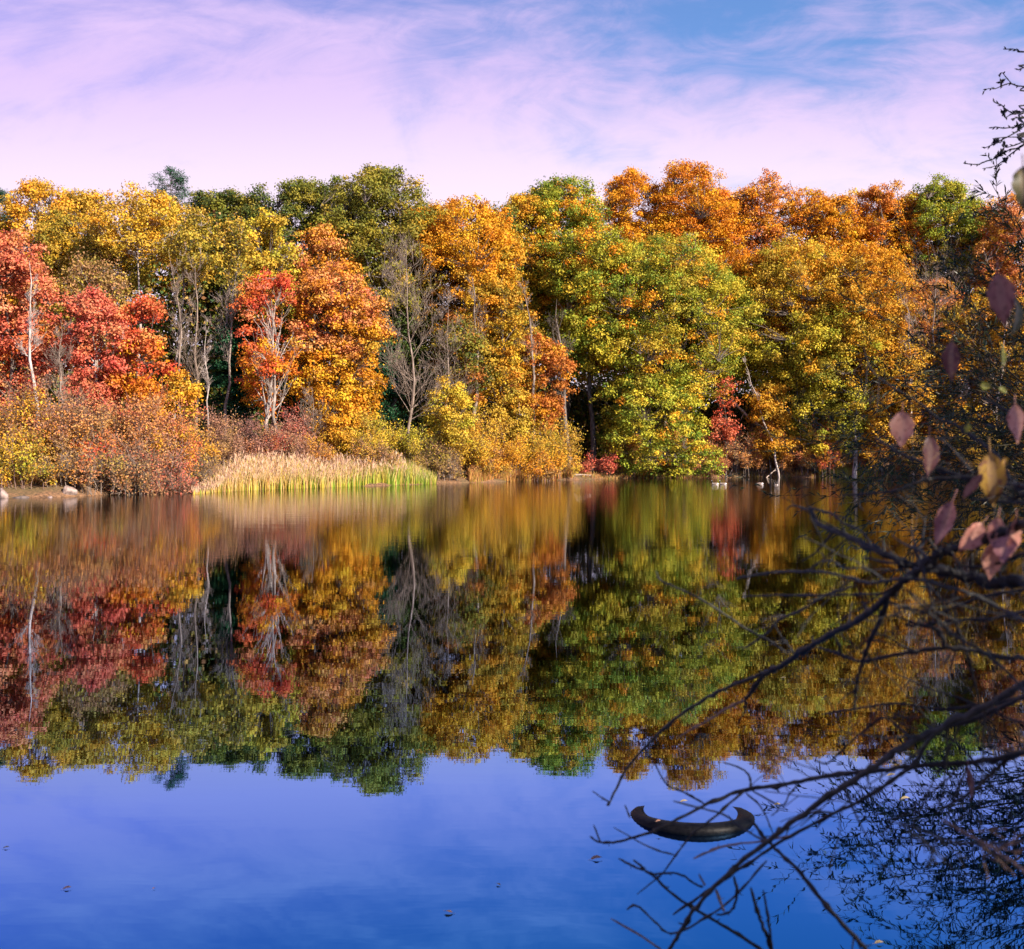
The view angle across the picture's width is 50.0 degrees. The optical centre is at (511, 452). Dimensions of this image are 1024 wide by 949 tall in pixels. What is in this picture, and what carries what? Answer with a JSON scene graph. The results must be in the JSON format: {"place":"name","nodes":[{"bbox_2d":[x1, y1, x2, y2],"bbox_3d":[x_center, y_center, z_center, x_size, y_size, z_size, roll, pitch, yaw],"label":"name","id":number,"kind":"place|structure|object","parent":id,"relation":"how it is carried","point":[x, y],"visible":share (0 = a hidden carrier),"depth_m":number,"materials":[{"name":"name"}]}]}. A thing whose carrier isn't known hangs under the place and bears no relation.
{"place":"outdoors","nodes":[
{"label":"outdoors","id":0,"kind":"place"},
{"bbox_2d":[1,439,1021,497],"bbox_3d":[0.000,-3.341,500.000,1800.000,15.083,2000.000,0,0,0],"label":"ground","id":1,"kind":"structure","parent":0,"point":[37,490],"depth_m":68.45,"materials":[{"name":"brown soil"}]},
{"bbox_2d":[0,399,40,472],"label":"shrub","id":2,"kind":"object","parent":1,"relation":"on","point":[22,437],"visible":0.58,"depth_m":56.53,"materials":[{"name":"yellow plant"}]},
{"bbox_2d":[0,430,62,488],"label":"shrub","id":3,"kind":"object","parent":1,"relation":"on","point":[19,463],"visible":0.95,"depth_m":54.98,"materials":[{"name":"yellow plant"}]},
{"bbox_2d":[0,175,73,414],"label":"broadleaf tree","id":4,"kind":"object","parent":1,"relation":"on","point":[18,211],"visible":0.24,"depth_m":87.69,"materials":[{"name":"yellow plant"}]},
{"bbox_2d":[0,361,76,471],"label":"shrub","id":5,"kind":"object","parent":1,"relation":"on","point":[22,418],"visible":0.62,"depth_m":57.27,"materials":[{"name":"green plant"}]},
{"bbox_2d":[0,225,79,427],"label":"maple tree","id":6,"kind":"object","parent":1,"relation":"on","point":[15,267],"visible":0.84,"depth_m":68.51,"materials":[{"name":"red plant"}]},
{"bbox_2d":[11,374,114,465],"bbox_3d":[-23.906,-1.665,58.872,5.164,5.459,5.098,0,0,0],"label":"shrub","id":7,"kind":"object","parent":1,"relation":"on","point":[67,431],"visible":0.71,"depth_m":57.95,"materials":[{"name":"orange plant"}]},
{"bbox_2d":[39,319,87,415],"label":"bare tree","id":8,"kind":"object","parent":1,"relation":"on","point":[58,357],"visible":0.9,"depth_m":65.81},
{"bbox_2d":[31,436,96,487],"bbox_3d":[-23.132,0.462,56.479,3.324,2.680,3.218,0,0,0],"label":"shrub","id":9,"kind":"object","parent":1,"relation":"on","point":[66,469],"visible":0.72,"depth_m":55.95,"materials":[{"name":"brown plant"}]},
{"bbox_2d":[24,202,107,410],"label":"broadleaf tree","id":10,"kind":"object","parent":1,"relation":"on","point":[53,234],"visible":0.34,"depth_m":85.16,"materials":[{"name":"yellow plant"}]},
{"bbox_2d":[33,185,130,378],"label":"broadleaf tree","id":11,"kind":"object","parent":1,"relation":"on","point":[85,203],"visible":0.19,"depth_m":90.51,"materials":[{"name":"yellow plant"}]},
{"bbox_2d":[40,283,138,436],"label":"maple tree","id":12,"kind":"object","parent":1,"relation":"on","point":[92,310],"visible":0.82,"depth_m":67.19,"materials":[{"name":"red plant"}]},
{"bbox_2d":[41,245,138,429],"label":"broadleaf tree","id":13,"kind":"object","parent":1,"relation":"on","point":[79,274],"visible":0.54,"depth_m":73.41,"materials":[{"name":"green plant"}]},
{"bbox_2d":[62,426,132,494],"bbox_3d":[-21.534,0.378,57.103,3.507,3.557,3.822,0,0,0],"label":"shrub","id":14,"kind":"object","parent":1,"relation":"on","point":[101,469],"visible":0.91,"depth_m":56.65,"materials":[{"name":"brown plant"}]},
{"bbox_2d":[67,391,149,470],"bbox_3d":[-22.290,-1.091,59.913,4.591,4.559,4.454,0,0,-42],"label":"shrub","id":15,"kind":"object","parent":1,"relation":"on","point":[117,424],"visible":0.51,"depth_m":59.49,"materials":[{"name":"brown plant"}]},
{"bbox_2d":[61,215,156,428],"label":"broadleaf tree","id":16,"kind":"object","parent":1,"relation":"on","point":[90,247],"visible":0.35,"depth_m":84.93,"materials":[{"name":"yellow plant"}]},
{"bbox_2d":[97,419,171,494],"bbox_3d":[-20.054,0.549,58.075,3.783,4.699,3.683,0,0,0],"label":"shrub","id":17,"kind":"object","parent":1,"relation":"on","point":[141,474],"visible":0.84,"depth_m":57.77,"materials":[{"name":"brown plant"}]},
{"bbox_2d":[85,179,188,429],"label":"broadleaf tree","id":18,"kind":"object","parent":1,"relation":"on","point":[155,218],"visible":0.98,"depth_m":81.79,"materials":[{"name":"yellow plant"}]},
{"bbox_2d":[94,291,182,435],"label":"maple tree","id":19,"kind":"object","parent":1,"relation":"on","point":[143,341],"visible":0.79,"depth_m":67.94,"materials":[{"name":"orange plant"}]},
{"bbox_2d":[109,377,191,475],"bbox_3d":[-20.288,-1.353,61.165,4.303,6.063,5.085,0,0,-34],"label":"shrub","id":20,"kind":"object","parent":1,"relation":"on","point":[162,441],"visible":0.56,"depth_m":60.36,"materials":[{"name":"orange plant"}]},
{"bbox_2d":[116,195,197,370],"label":"broadleaf tree","id":21,"kind":"object","parent":1,"relation":"on","point":[154,287],"visible":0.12,"depth_m":92.14,"materials":[{"name":"yellow plant"}]},
{"bbox_2d":[136,165,194,392],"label":"pine tree","id":22,"kind":"object","parent":1,"relation":"on","point":[179,186],"visible":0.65,"depth_m":96.87,"materials":[{"name":"green plant"}]},
{"bbox_2d":[129,385,208,484],"bbox_3d":[-19.117,-0.844,62.361,4.394,5.910,4.569,0,0,0],"label":"shrub","id":23,"kind":"object","parent":1,"relation":"on","point":[187,436],"visible":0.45,"depth_m":61.78,"materials":[{"name":"orange plant"}]},
{"bbox_2d":[134,430,203,493],"bbox_3d":[-18.812,1.112,59.806,4.130,4.791,3.867,0,0,0],"label":"shrub","id":24,"kind":"object","parent":1,"relation":"on","point":[180,480],"visible":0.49,"depth_m":59.57,"materials":[{"name":"brown plant"}]},
{"bbox_2d":[159,366,205,420],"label":"sapling","id":25,"kind":"object","parent":1,"relation":"on","point":[191,391],"visible":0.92,"depth_m":65.61,"materials":[{"name":"yellow plant"}]},
{"bbox_2d":[153,205,231,427],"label":"broadleaf tree","id":26,"kind":"object","parent":1,"relation":"on","point":[199,222],"visible":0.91,"depth_m":81.44,"materials":[{"name":"yellow plant"}]},
{"bbox_2d":[169,256,221,427],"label":"bare tree","id":27,"kind":"object","parent":1,"relation":"on","point":[198,373],"visible":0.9,"depth_m":77.39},
{"bbox_2d":[198,398,250,464],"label":"shrub","id":28,"kind":"object","parent":1,"relation":"on","point":[234,446],"visible":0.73,"depth_m":69.38,"materials":[{"name":"brown plant"}]},
{"bbox_2d":[186,185,264,349],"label":"broadleaf tree","id":29,"kind":"object","parent":1,"relation":"on","point":[221,202],"visible":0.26,"depth_m":92.96,"materials":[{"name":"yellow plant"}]},
{"bbox_2d":[200,220,255,437],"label":"broadleaf tree","id":30,"kind":"object","parent":1,"relation":"on","point":[234,262],"visible":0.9,"depth_m":77.87,"materials":[{"name":"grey plant"}]},
{"bbox_2d":[198,323,264,439],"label":"conifer tree","id":31,"kind":"object","parent":1,"relation":"on","point":[221,376],"visible":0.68,"depth_m":83.40,"materials":[{"name":"green plant"}]},
{"bbox_2d":[225,408,282,461],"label":"shrub","id":32,"kind":"object","parent":1,"relation":"on","point":[254,446],"visible":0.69,"depth_m":71.73,"materials":[{"name":"brown plant"}]},
{"bbox_2d":[208,182,303,438],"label":"broadleaf tree","id":33,"kind":"object","parent":1,"relation":"on","point":[254,202],"visible":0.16,"depth_m":92.71,"materials":[{"name":"green plant"}]},
{"bbox_2d":[225,205,305,432],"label":"broadleaf tree","id":34,"kind":"object","parent":1,"relation":"on","point":[272,221],"visible":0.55,"depth_m":82.47,"materials":[{"name":"yellow plant"}]},
{"bbox_2d":[226,266,310,430],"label":"maple tree","id":35,"kind":"object","parent":1,"relation":"on","point":[258,290],"visible":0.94,"depth_m":76.60,"materials":[{"name":"red plant"}]},
{"bbox_2d":[250,287,308,433],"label":"bare tree","id":36,"kind":"object","parent":1,"relation":"on","point":[274,389],"visible":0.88,"depth_m":75.72,"materials":[{"name":"grey plant"}]},
{"bbox_2d":[250,419,309,465],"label":"shrub","id":37,"kind":"object","parent":1,"relation":"on","point":[286,442],"visible":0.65,"depth_m":72.57,"materials":[{"name":"brown plant"}]},
{"bbox_2d":[256,175,346,433],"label":"broadleaf tree","id":38,"kind":"object","parent":1,"relation":"on","point":[294,199],"visible":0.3,"depth_m":91.70,"materials":[{"name":"green plant"}]},
{"bbox_2d":[191,447,436,493],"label":"reeds","id":39,"kind":"object","parent":1,"relation":"on","point":[262,473],"visible":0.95,"depth_m":69.56,"materials":[{"name":"beige plant"}]},
{"bbox_2d":[282,221,355,450],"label":"broadleaf tree","id":40,"kind":"object","parent":1,"relation":"on","point":[324,243],"visible":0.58,"depth_m":85.42,"materials":[{"name":"orange plant"}]},
{"bbox_2d":[274,257,401,434],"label":"maple tree","id":41,"kind":"object","parent":1,"relation":"on","point":[315,296],"visible":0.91,"depth_m":78.60,"materials":[{"name":"orange plant"}]},
{"bbox_2d":[301,174,380,415],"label":"broadleaf tree","id":42,"kind":"object","parent":1,"relation":"on","point":[324,190],"visible":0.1,"depth_m":92.02,"materials":[{"name":"green plant"}]},
{"bbox_2d":[316,400,378,454],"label":"shrub","id":43,"kind":"object","parent":1,"relation":"on","point":[343,418],"visible":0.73,"depth_m":77.08,"materials":[{"name":"yellow plant"}]},
{"bbox_2d":[341,403,391,460],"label":"shrub","id":44,"kind":"object","parent":1,"relation":"on","point":[376,439],"visible":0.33,"depth_m":77.69,"materials":[{"name":"yellow plant"}]},
{"bbox_2d":[347,426,402,471],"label":"shrub","id":45,"kind":"object","parent":1,"relation":"on","point":[374,455],"visible":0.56,"depth_m":75.17,"materials":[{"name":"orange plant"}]},
{"bbox_2d":[300,162,454,438],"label":"broadleaf tree","id":46,"kind":"object","parent":1,"relation":"on","point":[378,181],"visible":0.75,"depth_m":87.77,"materials":[{"name":"green plant"}]},
{"bbox_2d":[363,340,419,445],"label":"conifer tree","id":47,"kind":"object","parent":1,"relation":"on","point":[392,417],"visible":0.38,"depth_m":87.55,"materials":[{"name":"green plant"}]},
{"bbox_2d":[378,419,431,462],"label":"shrub","id":48,"kind":"object","parent":1,"relation":"on","point":[395,440],"visible":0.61,"depth_m":79.22,"materials":[{"name":"yellow plant"}]},
{"bbox_2d":[363,291,455,431],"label":"broadleaf tree","id":49,"kind":"object","parent":1,"relation":"on","point":[404,332],"visible":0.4,"depth_m":90.12,"materials":[{"name":"grey plant"}]},
{"bbox_2d":[361,228,462,461],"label":"bare tree","id":50,"kind":"object","parent":1,"relation":"on","point":[412,406],"visible":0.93,"depth_m":80.03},
{"bbox_2d":[402,432,451,479],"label":"shrub","id":51,"kind":"object","parent":1,"relation":"on","point":[435,450],"visible":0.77,"depth_m":79.70,"materials":[{"name":"yellow plant"}]},
{"bbox_2d":[417,285,476,476],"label":"bare tree","id":52,"kind":"object","parent":1,"relation":"on","point":[447,345],"visible":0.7,"depth_m":81.98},
{"bbox_2d":[420,375,478,477],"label":"sapling","id":53,"kind":"object","parent":1,"relation":"on","point":[450,433],"visible":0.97,"depth_m":80.11,"materials":[{"name":"yellow plant"}]},
{"bbox_2d":[425,310,500,452],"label":"broadleaf tree","id":54,"kind":"object","parent":1,"relation":"on","point":[467,348],"visible":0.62,"depth_m":84.95,"materials":[{"name":"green plant"}]},
{"bbox_2d":[434,403,497,475],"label":"shrub","id":55,"kind":"object","parent":1,"relation":"on","point":[478,446],"visible":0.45,"depth_m":82.70,"materials":[{"name":"yellow plant"}]},
{"bbox_2d":[401,192,532,428],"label":"broadleaf tree","id":56,"kind":"object","parent":1,"relation":"on","point":[482,212],"visible":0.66,"depth_m":89.13,"materials":[{"name":"orange plant"}]},
{"bbox_2d":[440,216,533,449],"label":"broadleaf tree","id":57,"kind":"object","parent":1,"relation":"on","point":[516,252],"visible":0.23,"depth_m":91.97,"materials":[{"name":"orange plant"}]},
{"bbox_2d":[464,407,534,476],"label":"shrub","id":58,"kind":"object","parent":1,"relation":"on","point":[510,448],"visible":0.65,"depth_m":85.22,"materials":[{"name":"orange plant"}]},
{"bbox_2d":[455,279,547,454],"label":"broadleaf tree","id":59,"kind":"object","parent":1,"relation":"on","point":[509,361],"visible":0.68,"depth_m":88.62,"materials":[{"name":"orange plant"}]},
{"bbox_2d":[0,210,1022,458],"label":"woodland","id":60,"kind":"object","parent":1,"relation":"on","point":[578,418],"visible":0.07,"depth_m":94.15,"materials":[{"name":"green plant"}]},
{"bbox_2d":[486,388,537,447],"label":"sapling","id":61,"kind":"object","parent":1,"relation":"on","point":[518,419],"visible":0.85,"depth_m":87.48,"materials":[{"name":"yellow plant"}]},
{"bbox_2d":[467,463,573,482],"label":"dry grass","id":62,"kind":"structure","parent":1,"relation":"on","point":[477,475],"depth_m":84.92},
{"bbox_2d":[502,192,560,387],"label":"broadleaf tree","id":63,"kind":"object","parent":1,"relation":"on","point":[528,206],"visible":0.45,"depth_m":99.64,"materials":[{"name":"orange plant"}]},
{"bbox_2d":[509,445,561,480],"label":"shrub","id":64,"kind":"object","parent":1,"relation":"on","point":[535,464],"visible":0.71,"depth_m":85.97,"materials":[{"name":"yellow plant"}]},
{"bbox_2d":[505,415,567,479],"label":"shrub","id":65,"kind":"object","parent":1,"relation":"on","point":[537,441],"visible":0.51,"depth_m":87.60,"materials":[{"name":"yellow plant"}]},
{"bbox_2d":[494,331,579,433],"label":"broadleaf tree","id":66,"kind":"object","parent":1,"relation":"on","point":[552,357],"visible":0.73,"depth_m":89.73,"materials":[{"name":"orange plant"}]},
{"bbox_2d":[500,173,617,444],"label":"broadleaf tree","id":67,"kind":"object","parent":1,"relation":"on","point":[573,214],"visible":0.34,"depth_m":100.89,"materials":[{"name":"green plant"}]},
{"bbox_2d":[542,413,587,478],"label":"shrub","id":68,"kind":"object","parent":1,"relation":"on","point":[564,451],"visible":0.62,"depth_m":89.07,"materials":[{"name":"yellow plant"}]},
{"bbox_2d":[530,218,656,470],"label":"broadleaf tree","id":69,"kind":"object","parent":1,"relation":"on","point":[564,282],"visible":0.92,"depth_m":96.00,"materials":[{"name":"green plant"}]},
{"bbox_2d":[599,166,672,431],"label":"broadleaf tree","id":70,"kind":"object","parent":1,"relation":"on","point":[623,194],"visible":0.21,"depth_m":110.29,"materials":[{"name":"orange plant"}]},
{"bbox_2d":[589,367,727,478],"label":"broadleaf tree","id":71,"kind":"object","parent":1,"relation":"on","point":[638,414],"visible":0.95,"depth_m":94.65,"materials":[{"name":"green plant"}]},
{"bbox_2d":[576,230,762,471],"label":"broadleaf tree","id":72,"kind":"object","parent":1,"relation":"on","point":[668,274],"visible":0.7,"depth_m":96.48,"materials":[{"name":"green plant"}]},
{"bbox_2d":[633,158,745,437],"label":"broadleaf tree","id":73,"kind":"object","parent":1,"relation":"on","point":[700,200],"visible":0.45,"depth_m":108.70,"materials":[{"name":"orange plant"}]},
{"bbox_2d":[662,266,767,470],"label":"broadleaf tree","id":74,"kind":"object","parent":1,"relation":"on","point":[741,372],"visible":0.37,"depth_m":101.35,"materials":[{"name":"orange plant"}]},
{"bbox_2d":[705,376,746,476],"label":"sapling","id":75,"kind":"object","parent":1,"relation":"on","point":[727,432],"visible":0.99,"depth_m":98.14,"materials":[{"name":"red plant"}]},
{"bbox_2d":[690,184,775,465],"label":"broadleaf tree","id":76,"kind":"object","parent":1,"relation":"on","point":[748,198],"visible":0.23,"depth_m":110.73,"materials":[{"name":"orange plant"}]},
{"bbox_2d":[714,415,762,475],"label":"shrub","id":77,"kind":"object","parent":1,"relation":"on","point":[735,454],"visible":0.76,"depth_m":99.38,"materials":[{"name":"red plant"}]},
{"bbox_2d":[702,244,795,469],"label":"broadleaf tree","id":78,"kind":"object","parent":1,"relation":"on","point":[741,261],"visible":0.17,"depth_m":104.06,"materials":[{"name":"orange plant"}]},
{"bbox_2d":[722,168,806,459],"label":"broadleaf tree","id":79,"kind":"object","parent":1,"relation":"on","point":[769,196],"visible":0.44,"depth_m":110.15,"materials":[{"name":"orange plant"}]},
{"bbox_2d":[738,406,797,476],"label":"shrub","id":80,"kind":"object","parent":1,"relation":"on","point":[764,462],"visible":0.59,"depth_m":99.27,"materials":[{"name":"orange plant"}]},
{"bbox_2d":[743,380,805,476],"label":"sapling","id":81,"kind":"object","parent":1,"relation":"on","point":[768,404],"visible":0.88,"depth_m":98.40,"materials":[{"name":"orange plant"}]},
{"bbox_2d":[726,230,874,471],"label":"broadleaf tree","id":82,"kind":"object","parent":1,"relation":"on","point":[792,272],"visible":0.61,"depth_m":100.36,"materials":[{"name":"yellow plant"}]},
{"bbox_2d":[766,186,839,464],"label":"broadleaf tree","id":83,"kind":"object","parent":1,"relation":"on","point":[805,214],"visible":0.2,"depth_m":110.30,"materials":[{"name":"orange plant"}]},
{"bbox_2d":[590,154,1023,948],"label":"overhanging shrub","id":84,"kind":"object","parent":1,"relation":"on","point":[1000,536],"visible":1,"depth_m":2.03,"materials":[{"name":"brown plant"}]},
{"bbox_2d":[800,408,852,476],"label":"shrub","id":85,"kind":"object","parent":1,"relation":"on","point":[820,463],"visible":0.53,"depth_m":97.74,"materials":[{"name":"orange plant"}]},
{"bbox_2d":[765,304,901,471],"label":"broadleaf tree","id":86,"kind":"object","parent":1,"relation":"on","point":[819,337],"visible":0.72,"depth_m":97.45,"materials":[{"name":"yellow plant"}]},
{"bbox_2d":[805,187,873,462],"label":"broadleaf tree","id":87,"kind":"object","parent":1,"relation":"on","point":[844,224],"visible":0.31,"depth_m":109.53,"materials":[{"name":"orange plant"}]},
{"bbox_2d":[711,153,1023,616],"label":"willow shrub","id":88,"kind":"object","parent":1,"relation":"on","point":[995,436],"visible":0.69,"depth_m":12.03,"materials":[{"name":"brown plant"}]},
{"bbox_2d":[799,239,936,461],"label":"broadleaf tree","id":89,"kind":"object","parent":1,"relation":"on","point":[885,303],"visible":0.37,"depth_m":98.59,"materials":[{"name":"orange plant"}]},
{"bbox_2d":[836,178,930,335],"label":"broadleaf tree","id":90,"kind":"object","parent":1,"relation":"on","point":[885,201],"visible":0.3,"depth_m":110.37,"materials":[{"name":"orange plant"}]},
{"bbox_2d":[836,321,941,471],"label":"broadleaf tree","id":91,"kind":"object","parent":1,"relation":"on","point":[906,405],"visible":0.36,"depth_m":96.35,"materials":[{"name":"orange plant"}]},
{"bbox_2d":[877,190,952,419],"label":"broadleaf tree","id":92,"kind":"object","parent":1,"relation":"on","point":[908,213],"visible":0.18,"depth_m":111.93,"materials":[{"name":"orange plant"}]},
{"bbox_2d":[876,274,973,437],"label":"broadleaf tree","id":93,"kind":"object","parent":1,"relation":"on","point":[929,305],"visible":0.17,"depth_m":98.48,"materials":[{"name":"orange plant"}]},
{"bbox_2d":[867,230,1011,475],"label":"bare tree","id":94,"kind":"object","parent":1,"relation":"on","point":[935,292],"visible":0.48,"depth_m":96.72,"materials":[{"name":"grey plant"}]},
{"bbox_2d":[882,172,1001,342],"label":"broadleaf tree","id":95,"kind":"object","parent":1,"relation":"on","point":[947,197],"visible":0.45,"depth_m":109.56,"materials":[{"name":"green plant"}]},
{"bbox_2d":[922,287,1023,468],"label":"broadleaf tree","id":96,"kind":"object","parent":1,"relation":"on","point":[970,318],"visible":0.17,"depth_m":95.67,"materials":[{"name":"orange plant"}]},
{"bbox_2d":[937,191,1023,365],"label":"broadleaf tree","id":97,"kind":"object","parent":1,"relation":"on","point":[1012,276],"visible":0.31,"depth_m":106.37,"materials":[{"name":"orange plant"}]},
{"bbox_2d":[964,46,1023,169],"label":"budding tree","id":98,"kind":"object","parent":1,"relation":"on","point":[1020,136],"visible":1,"depth_m":6.05,"materials":[{"name":"black plant"}]},
{"bbox_2d":[976,295,1023,437],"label":"broadleaf tree","id":99,"kind":"object","parent":1,"relation":"on","point":[1009,351],"visible":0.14,"depth_m":93.66,"materials":[{"name":"orange plant"}]},
{"bbox_2d":[0,477,1023,948],"bbox_3d":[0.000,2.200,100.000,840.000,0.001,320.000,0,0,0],"label":"water","id":100,"kind":"structure","parent":0,"point":[376,717],"depth_m":8.99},
{"bbox_2d":[630,806,754,835],"bbox_3d":[1.093,2.279,6.681,0.772,0.192,0.772,0,-6,0],"label":"tyre","id":101,"kind":"object","parent":100,"relation":"in","point":[639,815],"visible":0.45,"depth_m":6.38,"materials":[{"name":"rubber"}]},
{"bbox_2d":[0,0,1023,433],"label":"sky","id":102,"kind":"structure","parent":0,"point":[487,98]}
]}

